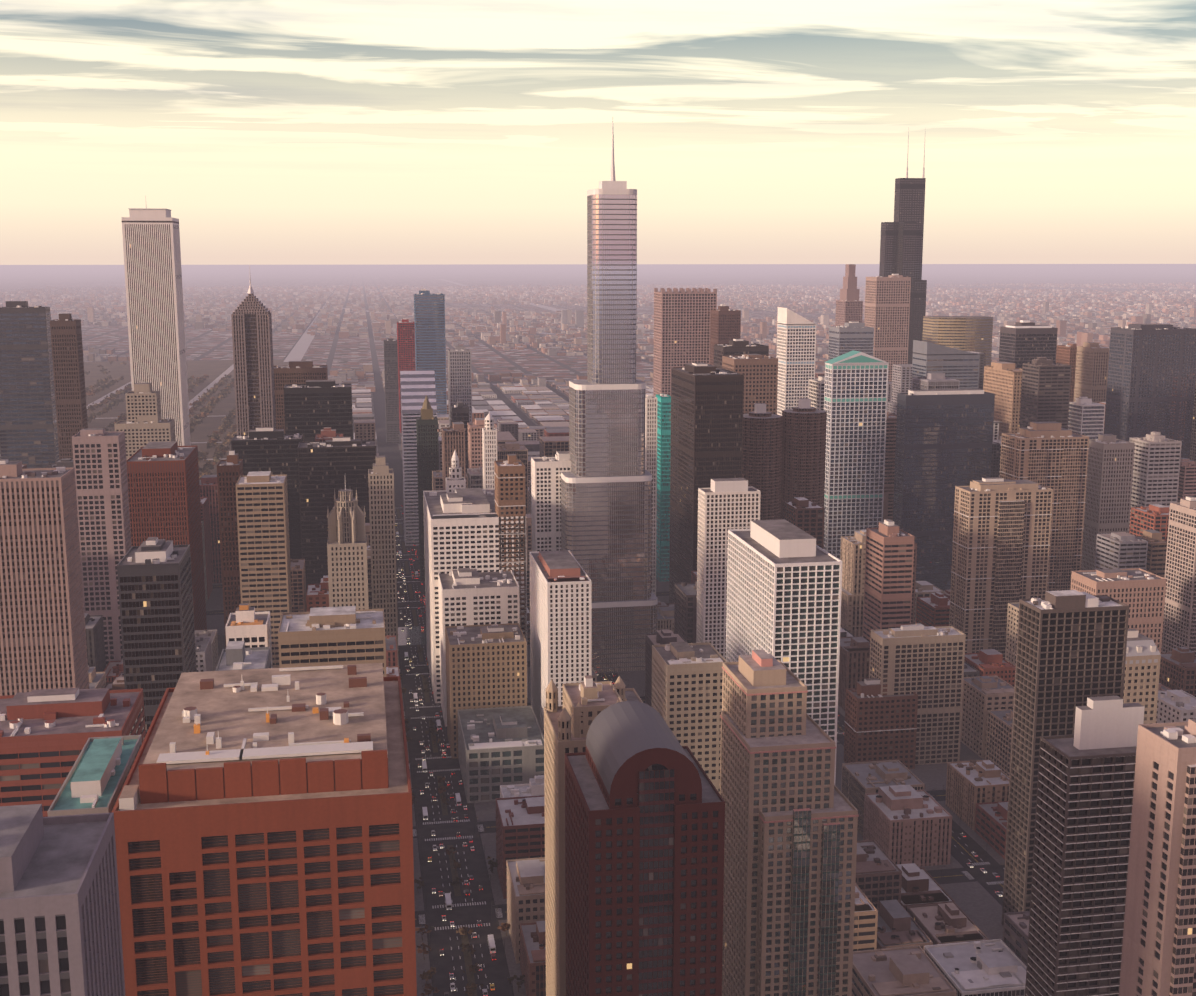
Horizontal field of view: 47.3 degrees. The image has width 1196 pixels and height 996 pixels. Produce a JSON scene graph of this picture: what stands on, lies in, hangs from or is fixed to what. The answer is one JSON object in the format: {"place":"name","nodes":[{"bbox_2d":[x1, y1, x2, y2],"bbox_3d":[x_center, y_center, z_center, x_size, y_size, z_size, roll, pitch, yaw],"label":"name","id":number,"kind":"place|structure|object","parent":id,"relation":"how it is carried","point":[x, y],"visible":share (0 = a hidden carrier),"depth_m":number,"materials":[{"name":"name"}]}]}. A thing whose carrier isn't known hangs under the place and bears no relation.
{"place":"outdoors","nodes":[
{"label":"outdoors","id":0,"kind":"place"},
{"bbox_2d":[84,359,306,476],"bbox_3d":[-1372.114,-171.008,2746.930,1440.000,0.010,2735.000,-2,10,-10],"label":"park ground","id":1,"kind":"structure","parent":0,"point":[215,371],"depth_m":3094.61,"materials":[{"name":"green plant"}]},
{"bbox_2d":[0,361,524,995],"bbox_3d":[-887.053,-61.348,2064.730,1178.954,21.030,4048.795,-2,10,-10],"label":"trees","id":2,"kind":"object","parent":1,"relation":"on","point":[222,449],"visible":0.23,"depth_m":2251.33,"materials":[{"name":"green plant"}]},
{"bbox_2d":[217,626,426,653],"bbox_3d":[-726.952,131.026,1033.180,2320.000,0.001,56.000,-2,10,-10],"label":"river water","id":3,"kind":"structure","parent":0,"point":[416,635],"depth_m":1124.64,"materials":[{"name":"grey liquid"}]},
{"bbox_2d":[0,264,1195,388],"bbox_3d":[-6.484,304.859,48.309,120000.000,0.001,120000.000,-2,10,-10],"label":"ground","id":4,"kind":"structure","parent":0,"point":[330,351],"depth_m":18394.48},
{"bbox_2d":[284,279,649,379],"bbox_3d":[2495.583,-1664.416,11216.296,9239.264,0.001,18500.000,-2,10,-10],"label":"expressways","id":5,"kind":"structure","parent":4,"relation":"on","point":[298,350],"depth_m":5138.30,"materials":[{"name":"grey asphalt"}]},
{"bbox_2d":[0,282,1195,391],"bbox_3d":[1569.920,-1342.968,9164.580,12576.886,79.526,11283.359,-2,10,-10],"label":"city blocks","id":6,"kind":"structure","parent":4,"relation":"on","point":[1066,312],"depth_m":7834.37,"materials":[{"name":"grey concrete"}]},
{"bbox_2d":[0,0,1195,264],"label":"sky","id":7,"kind":"structure","parent":0,"point":[274,132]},
{"bbox_2d":[206,386,1004,995],"bbox_3d":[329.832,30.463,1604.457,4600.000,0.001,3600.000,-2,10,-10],"label":"asphalt roads","id":8,"kind":"structure","parent":0,"point":[494,972],"depth_m":734.88,"materials":[{"name":"grey asphalt"}]},
{"bbox_2d":[114,415,174,460],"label":"building wings","id":9,"kind":"object","parent":8,"relation":"on","point":[141,431],"visible":0.15,"depth_m":1267.68},
{"bbox_2d":[125,383,161,422],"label":"high-rise building","id":10,"kind":"structure","parent":9,"relation":"on","point":[143,399],"depth_m":1272.29,"materials":[{"name":"beige concrete"}]},
{"bbox_2d":[384,338,399,443],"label":"dark building","id":11,"kind":"structure","parent":8,"relation":"on","point":[391,389],"depth_m":2274.70,"materials":[{"name":"brown glass"}]},
{"bbox_2d":[450,401,468,473],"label":"skyscraper","id":12,"kind":"structure","parent":8,"relation":"on","point":[459,411],"depth_m":1320.61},
{"bbox_2d":[482,413,496,488],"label":"skyscraper","id":13,"kind":"structure","parent":8,"relation":"on","point":[489,443],"depth_m":1158.85,"materials":[{"name":"white concrete"}]},
{"bbox_2d":[500,775,544,797],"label":"white building","id":14,"kind":"structure","parent":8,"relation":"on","point":[534,786],"depth_m":737.75,"materials":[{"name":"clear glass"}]},
{"bbox_2d":[206,386,1004,995],"bbox_3d":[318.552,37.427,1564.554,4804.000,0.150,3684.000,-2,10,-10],"label":"pavement blocks","id":15,"kind":"structure","parent":8,"relation":"on","point":[978,904],"depth_m":720.91,"materials":[{"name":"grey concrete"}]},
{"bbox_2d":[0,301,58,468],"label":"glass building","id":16,"kind":"structure","parent":15,"relation":"on","point":[28,429],"depth_m":1342.08,"materials":[{"name":"grey glass"}]},
{"bbox_2d":[0,459,88,695],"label":"skyscraper","id":17,"kind":"structure","parent":15,"relation":"on","point":[43,645],"depth_m":736.37,"materials":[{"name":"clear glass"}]},
{"bbox_2d":[0,804,125,995],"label":"office building","id":18,"kind":"structure","parent":15,"relation":"on","point":[60,928],"depth_m":205.59,"materials":[{"name":"grey concrete"}]},
{"bbox_2d":[50,313,87,459],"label":"skyscraper","id":19,"kind":"structure","parent":15,"relation":"on","point":[68,370],"depth_m":1262.96,"materials":[{"name":"brown glass"}]},
{"bbox_2d":[0,688,145,816],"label":"building","id":20,"kind":"structure","parent":15,"relation":"on","point":[45,734],"depth_m":449.66,"materials":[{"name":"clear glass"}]},
{"bbox_2d":[47,735,141,816],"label":"building roof","id":21,"kind":"structure","parent":15,"relation":"on","point":[95,780],"depth_m":333.67,"materials":[{"name":"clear glass"}]},
{"bbox_2d":[72,428,131,665],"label":"skyscraper","id":22,"kind":"structure","parent":15,"relation":"on","point":[100,466],"depth_m":968.97,"materials":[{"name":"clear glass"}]},
{"bbox_2d":[121,195,190,445],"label":"building","id":23,"kind":"structure","parent":15,"relation":"on","point":[153,285],"depth_m":1427.38,"materials":[{"name":"white glass"}]},
{"bbox_2d":[117,537,196,732],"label":"office building","id":24,"kind":"structure","parent":15,"relation":"on","point":[156,612],"depth_m":631.43,"materials":[{"name":"grey concrete"}]},
{"bbox_2d":[127,441,206,629],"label":"red brown building","id":25,"kind":"structure","parent":15,"relation":"on","point":[164,490],"depth_m":1034.20,"materials":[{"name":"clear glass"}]},
{"bbox_2d":[217,450,242,647],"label":"brown building","id":26,"kind":"structure","parent":15,"relation":"on","point":[229,471],"depth_m":1034.80,"materials":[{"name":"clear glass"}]},
{"bbox_2d":[215,641,270,670],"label":"building","id":27,"kind":"structure","parent":15,"relation":"on","point":[236,655],"depth_m":530.57,"materials":[{"name":"grey concrete"}]},
{"bbox_2d":[225,603,271,667],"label":"white building","id":28,"kind":"structure","parent":15,"relation":"on","point":[249,626],"depth_m":619.68,"materials":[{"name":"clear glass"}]},
{"bbox_2d":[231,264,275,434],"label":"skyscraper","id":29,"kind":"structure","parent":15,"relation":"on","point":[251,316],"depth_m":1375.98,"materials":[{"name":"grey stone"}]},
{"bbox_2d":[111,663,416,995],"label":"office building","id":30,"kind":"structure","parent":15,"relation":"on","point":[263,824],"depth_m":278.83,"materials":[{"name":"red stone"}]},
{"bbox_2d":[236,471,291,667],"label":"skyscraper","id":31,"kind":"structure","parent":15,"relation":"on","point":[263,537],"depth_m":951.48,"materials":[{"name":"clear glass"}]},
{"bbox_2d":[231,427,302,558],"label":"office building","id":32,"kind":"structure","parent":15,"relation":"on","point":[273,451],"depth_m":1209.39,"materials":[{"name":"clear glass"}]},
{"bbox_2d":[274,361,327,433],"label":"office building","id":33,"kind":"structure","parent":15,"relation":"on","point":[297,372],"depth_m":1444.23,"materials":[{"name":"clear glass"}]},
{"bbox_2d":[284,380,352,440],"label":"office building","id":34,"kind":"structure","parent":15,"relation":"on","point":[312,408],"depth_m":1305.34,"materials":[{"name":"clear glass"}]},
{"bbox_2d":[278,606,385,676],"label":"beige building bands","id":35,"kind":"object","parent":15,"relation":"on","point":[327,636],"visible":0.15,"depth_m":607.17,"materials":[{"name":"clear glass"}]},
{"bbox_2d":[297,437,375,592],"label":"office building","id":36,"kind":"structure","parent":15,"relation":"on","point":[326,468],"depth_m":1171.12,"materials":[{"name":"clear glass"}]},
{"bbox_2d":[327,483,368,609],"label":"skyscraper","id":37,"kind":"structure","parent":15,"relation":"on","point":[347,560],"depth_m":964.38,"materials":[{"name":"beige stone"}]},
{"bbox_2d":[368,456,398,665],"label":"skyscraper","id":38,"kind":"structure","parent":15,"relation":"on","point":[382,531],"depth_m":1014.73,"materials":[{"name":"beige concrete"}]},
{"bbox_2d":[397,318,415,432],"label":"skyscraper","id":39,"kind":"structure","parent":15,"relation":"on","point":[406,341],"depth_m":2415.60,"materials":[{"name":"red glass"}]},
{"bbox_2d":[400,371,436,545],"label":"skyscraper","id":40,"kind":"structure","parent":15,"relation":"on","point":[417,387],"depth_m":1473.59,"materials":[{"name":"white glass"}]},
{"bbox_2d":[416,395,438,580],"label":"skyscraper","id":41,"kind":"structure","parent":15,"relation":"on","point":[427,443],"depth_m":1300.85,"materials":[{"name":"grey concrete"}]},
{"bbox_2d":[414,289,446,413],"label":"blue building","id":42,"kind":"structure","parent":15,"relation":"on","point":[429,326],"depth_m":1924.83,"materials":[{"name":"clear glass"}]},
{"bbox_2d":[447,346,471,426],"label":"skyscraper","id":43,"kind":"structure","parent":15,"relation":"on","point":[459,375],"depth_m":1552.76,"materials":[{"name":"grey concrete"}]},
{"bbox_2d":[446,450,474,523],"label":"building tower","id":44,"kind":"structure","parent":15,"relation":"on","point":[455,479],"depth_m":1045.97,"materials":[{"name":"white concrete"}]},
{"bbox_2d":[423,488,527,702],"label":"white building","id":45,"kind":"structure","parent":15,"relation":"on","point":[455,537],"depth_m":949.21,"materials":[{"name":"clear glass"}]},
{"bbox_2d":[438,568,519,726],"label":"white building","id":46,"kind":"structure","parent":15,"relation":"on","point":[468,596],"depth_m":904.36,"materials":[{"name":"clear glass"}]},
{"bbox_2d":[445,623,526,758],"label":"office building","id":47,"kind":"structure","parent":15,"relation":"on","point":[486,665],"depth_m":849.80,"materials":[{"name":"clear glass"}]},
{"bbox_2d":[458,706,543,802],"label":"building","id":48,"kind":"structure","parent":15,"relation":"on","point":[498,747],"depth_m":787.20,"materials":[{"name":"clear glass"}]},
{"bbox_2d":[352,385,652,413],"bbox_3d":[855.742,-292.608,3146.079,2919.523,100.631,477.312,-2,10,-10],"label":"city blocks","id":49,"kind":"structure","parent":15,"relation":"on","point":[537,398],"depth_m":2929.82,"materials":[{"name":"grey concrete"}]},
{"bbox_2d":[352,382,652,390],"bbox_3d":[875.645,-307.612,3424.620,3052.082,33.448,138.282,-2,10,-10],"label":"city blocks","id":50,"kind":"structure","parent":15,"relation":"on","point":[558,385],"depth_m":3243.70,"materials":[{"name":"grey concrete"}]},
{"bbox_2d":[494,454,526,634],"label":"brown building","id":51,"kind":"structure","parent":15,"relation":"on","point":[509,475],"depth_m":945.86,"materials":[{"name":"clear glass"}]},
{"bbox_2d":[531,451,570,551],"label":"office building","id":52,"kind":"structure","parent":15,"relation":"on","point":[546,498],"depth_m":1031.65,"materials":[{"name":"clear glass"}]},
{"bbox_2d":[529,550,591,736],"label":"building slab","id":53,"kind":"structure","parent":15,"relation":"on","point":[560,618],"depth_m":825.38,"materials":[{"name":"white concrete"}]},
{"bbox_2d":[544,675,625,995],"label":"high-rise building","id":54,"kind":"structure","parent":15,"relation":"on","point":[586,702],"depth_m":465.97,"materials":[{"name":"beige stone"}]},
{"bbox_2d":[352,372,824,438],"bbox_3d":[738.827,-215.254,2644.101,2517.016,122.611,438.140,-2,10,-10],"label":"buildings","id":55,"kind":"structure","parent":15,"relation":"on","point":[555,418],"depth_m":2584.63,"materials":[{"name":"grey concrete"}]},
{"bbox_2d":[22,357,1195,683],"bbox_3d":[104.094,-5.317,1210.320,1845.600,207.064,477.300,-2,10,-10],"label":"buildings","id":56,"kind":"structure","parent":15,"relation":"on","point":[1038,391],"depth_m":1204.49,"materials":[{"name":"brown concrete"}]},
{"bbox_2d":[561,119,657,673],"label":"skyscraper","id":57,"kind":"structure","parent":15,"relation":"on","point":[606,511],"depth_m":1005.29,"materials":[{"name":"grey glass"}]},
{"bbox_2d":[88,602,1195,995],"bbox_3d":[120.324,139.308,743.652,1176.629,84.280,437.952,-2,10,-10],"label":"buildings","id":58,"kind":"structure","parent":15,"relation":"on","point":[918,930],"depth_m":677.79,"materials":[{"name":"brown concrete"}]},
{"bbox_2d":[565,701,724,995],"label":"skyscraper","id":59,"kind":"structure","parent":15,"relation":"on","point":[644,840],"depth_m":391.05,"materials":[{"name":"brown stone"}]},
{"bbox_2d":[645,395,656,595],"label":"white building","id":60,"kind":"structure","parent":15,"relation":"on","point":[651,434],"depth_m":1234.57,"materials":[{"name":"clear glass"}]},
{"bbox_2d":[656,394,670,581],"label":"teal glass building","id":61,"kind":"structure","parent":15,"relation":"on","point":[663,483],"depth_m":1305.83,"materials":[{"name":"teal glass"}]},
{"bbox_2d":[354,355,991,452],"bbox_3d":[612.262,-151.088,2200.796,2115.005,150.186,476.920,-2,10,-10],"label":"buildings","id":62,"kind":"structure","parent":15,"relation":"on","point":[532,433],"depth_m":2023.51,"materials":[{"name":"grey concrete"}]},
{"bbox_2d":[653,288,716,396],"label":"crenellated tower","id":63,"kind":"structure","parent":15,"relation":"on","point":[682,327],"depth_m":1833.06,"materials":[{"name":"brown concrete"}]},
{"bbox_2d":[652,642,726,793],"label":"beige building","id":64,"kind":"structure","parent":15,"relation":"on","point":[687,691],"depth_m":683.88,"materials":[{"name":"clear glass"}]},
{"bbox_2d":[669,363,743,602],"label":"skyscraper","id":65,"kind":"structure","parent":15,"relation":"on","point":[707,401],"depth_m":1123.79,"materials":[{"name":"black glass"}]},
{"bbox_2d":[710,304,740,365],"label":"skyscraper","id":66,"kind":"structure","parent":15,"relation":"on","point":[725,324],"depth_m":1801.69,"materials":[{"name":"brown glass"}]},
{"bbox_2d":[696,478,760,658],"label":"cream tower","id":67,"kind":"structure","parent":15,"relation":"on","point":[725,505],"depth_m":944.90,"materials":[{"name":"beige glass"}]},
{"bbox_2d":[722,354,777,413],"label":"office building","id":68,"kind":"structure","parent":15,"relation":"on","point":[759,372],"depth_m":1302.45,"materials":[{"name":"brown concrete"}]},
{"bbox_2d":[742,403,782,519],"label":"skyscraper","id":69,"kind":"structure","parent":15,"relation":"on","point":[762,452],"depth_m":1213.99,"materials":[{"name":"brown concrete"}]},
{"bbox_2d":[354,351,1195,513],"bbox_3d":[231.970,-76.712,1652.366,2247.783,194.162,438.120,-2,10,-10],"label":"buildings","id":70,"kind":"structure","parent":15,"relation":"on","point":[551,442],"depth_m":1619.69,"materials":[{"name":"brown concrete"}]},
{"bbox_2d":[726,519,841,783],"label":"building","id":71,"kind":"structure","parent":15,"relation":"on","point":[784,583],"depth_m":670.33,"materials":[{"name":"white concrete"}]},
{"bbox_2d":[720,649,858,995],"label":"skyscraper","id":72,"kind":"structure","parent":15,"relation":"on","point":[791,825],"depth_m":489.65,"materials":[{"name":"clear glass"}]},
{"bbox_2d":[777,307,815,414],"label":"skyscraper","id":73,"kind":"structure","parent":15,"relation":"on","point":[796,343],"depth_m":1555.73,"materials":[{"name":"white concrete"}]},
{"bbox_2d":[780,398,826,518],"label":"skyscraper","id":74,"kind":"structure","parent":15,"relation":"on","point":[803,448],"depth_m":1221.24,"materials":[{"name":"brown glass"}]},
{"bbox_2d":[824,350,888,558],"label":"skyscraper","id":75,"kind":"structure","parent":15,"relation":"on","point":[855,394],"depth_m":1298.09,"materials":[{"name":"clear glass"}]},
{"bbox_2d":[844,678,917,768],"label":"building","id":76,"kind":"structure","parent":15,"relation":"on","point":[879,726],"depth_m":828.81,"materials":[{"name":"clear glass"}]},
{"bbox_2d":[864,274,910,381],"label":"beige building","id":77,"kind":"structure","parent":15,"relation":"on","point":[887,307],"depth_m":2088.77,"materials":[{"name":"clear glass"}]},
{"bbox_2d":[863,519,914,641],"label":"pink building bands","id":78,"kind":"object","parent":15,"relation":"on","point":[889,560],"visible":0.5,"depth_m":973.87,"materials":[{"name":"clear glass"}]},
{"bbox_2d":[879,131,926,363],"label":"skyscraper","id":79,"kind":"structure","parent":15,"relation":"on","point":[901,246],"depth_m":2347.13,"materials":[{"name":"black glass"}]},
{"bbox_2d":[869,624,965,764],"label":"beige building","id":80,"kind":"structure","parent":15,"relation":"on","point":[924,664],"depth_m":834.83,"materials":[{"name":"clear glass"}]},
{"bbox_2d":[893,389,994,590],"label":"skyscraper","id":81,"kind":"structure","parent":15,"relation":"on","point":[944,440],"depth_m":1230.51,"materials":[{"name":"grey glass"}]},
{"bbox_2d":[911,340,979,389],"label":"office building","id":82,"kind":"structure","parent":15,"relation":"on","point":[953,363],"depth_m":1534.92,"materials":[{"name":"grey glass"}]},
{"bbox_2d":[922,316,992,383],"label":"curved glass tower","id":83,"kind":"structure","parent":15,"relation":"on","point":[969,333],"depth_m":1819.72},
{"bbox_2d":[949,477,1052,658],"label":"skyscraper","id":84,"kind":"structure","parent":15,"relation":"on","point":[1001,542],"depth_m":1026.23,"materials":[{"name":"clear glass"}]},
{"bbox_2d":[999,320,1057,368],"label":"office building","id":85,"kind":"structure","parent":15,"relation":"on","point":[1023,341],"depth_m":1601.06,"materials":[{"name":"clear glass"}]},
{"bbox_2d":[1000,421,1088,590],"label":"beige building","id":86,"kind":"structure","parent":15,"relation":"on","point":[1053,455],"depth_m":1199.59,"materials":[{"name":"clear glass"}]},
{"bbox_2d":[1001,590,1128,924],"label":"skyscraper","id":87,"kind":"structure","parent":15,"relation":"on","point":[1071,650],"depth_m":605.55,"materials":[{"name":"grey concrete"}]},
{"bbox_2d":[1025,696,1144,995],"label":"balcony tower","id":88,"kind":"structure","parent":15,"relation":"on","point":[1085,790],"depth_m":461.51,"materials":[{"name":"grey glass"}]},
{"bbox_2d":[1074,342,1108,402],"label":"high-rise building","id":89,"kind":"structure","parent":15,"relation":"on","point":[1091,371],"depth_m":1678.65,"materials":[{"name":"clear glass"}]},
{"bbox_2d":[1081,434,1134,569],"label":"beige building","id":90,"kind":"structure","parent":15,"relation":"on","point":[1109,482],"depth_m":1244.23,"materials":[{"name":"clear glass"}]},
{"bbox_2d":[1071,568,1165,652],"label":"pink building","id":91,"kind":"structure","parent":15,"relation":"on","point":[1140,592],"depth_m":952.67,"materials":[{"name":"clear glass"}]},
{"bbox_2d":[1123,629,1160,723],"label":"building","id":92,"kind":"structure","parent":15,"relation":"on","point":[1142,670],"depth_m":677.10,"materials":[{"name":"beige concrete"}]},
{"bbox_2d":[1104,324,1195,459],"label":"skyscraper","id":93,"kind":"structure","parent":15,"relation":"on","point":[1151,379],"depth_m":1474.14,"materials":[{"name":"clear glass"}]},
{"bbox_2d":[1119,718,1195,995],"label":"pink building","id":94,"kind":"structure","parent":15,"relation":"on","point":[1158,958],"depth_m":387.40,"materials":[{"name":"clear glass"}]},
{"bbox_2d":[1161,496,1195,655],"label":"high-rise building","id":95,"kind":"structure","parent":15,"relation":"on","point":[1179,625],"depth_m":1026.23,"materials":[{"name":"beige concrete"}]},
{"bbox_2d":[219,509,1004,995],"bbox_3d":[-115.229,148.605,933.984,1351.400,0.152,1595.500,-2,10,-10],"label":"road markings","id":96,"kind":"object","parent":8,"relation":"on","point":[451,855],"visible":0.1,"depth_m":743.81,"materials":[{"name":"grey paint"}]},
{"bbox_2d":[395,505,1002,995],"bbox_3d":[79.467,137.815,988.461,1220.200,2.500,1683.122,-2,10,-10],"label":"cars","id":97,"kind":"object","parent":8,"relation":"on","point":[447,895],"visible":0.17,"depth_m":762.88,"materials":[{"name":"paint"}]},
{"bbox_2d":[714,339,768,367],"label":"office building","id":98,"kind":"structure","parent":8,"relation":"on","point":[737,347],"depth_m":1441.79,"materials":[{"name":"grey glass"}]},
{"bbox_2d":[835,264,862,325],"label":"skyscraper","id":99,"kind":"structure","parent":8,"relation":"on","point":[849,305],"depth_m":2233.15,"materials":[{"name":"pink stone"}]},
{"bbox_2d":[828,321,873,359],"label":"office building","id":100,"kind":"structure","parent":8,"relation":"on","point":[849,336],"depth_m":1771.97,"materials":[{"name":"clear glass"}]},
{"bbox_2d":[1056,343,1076,401],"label":"brown building","id":101,"kind":"structure","parent":8,"relation":"on","point":[1066,354],"depth_m":1724.72,"materials":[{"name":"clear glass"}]},
{"bbox_2d":[1068,396,1104,438],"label":"high-rise building","id":102,"kind":"structure","parent":8,"relation":"on","point":[1086,416],"depth_m":1412.41,"materials":[{"name":"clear glass"}]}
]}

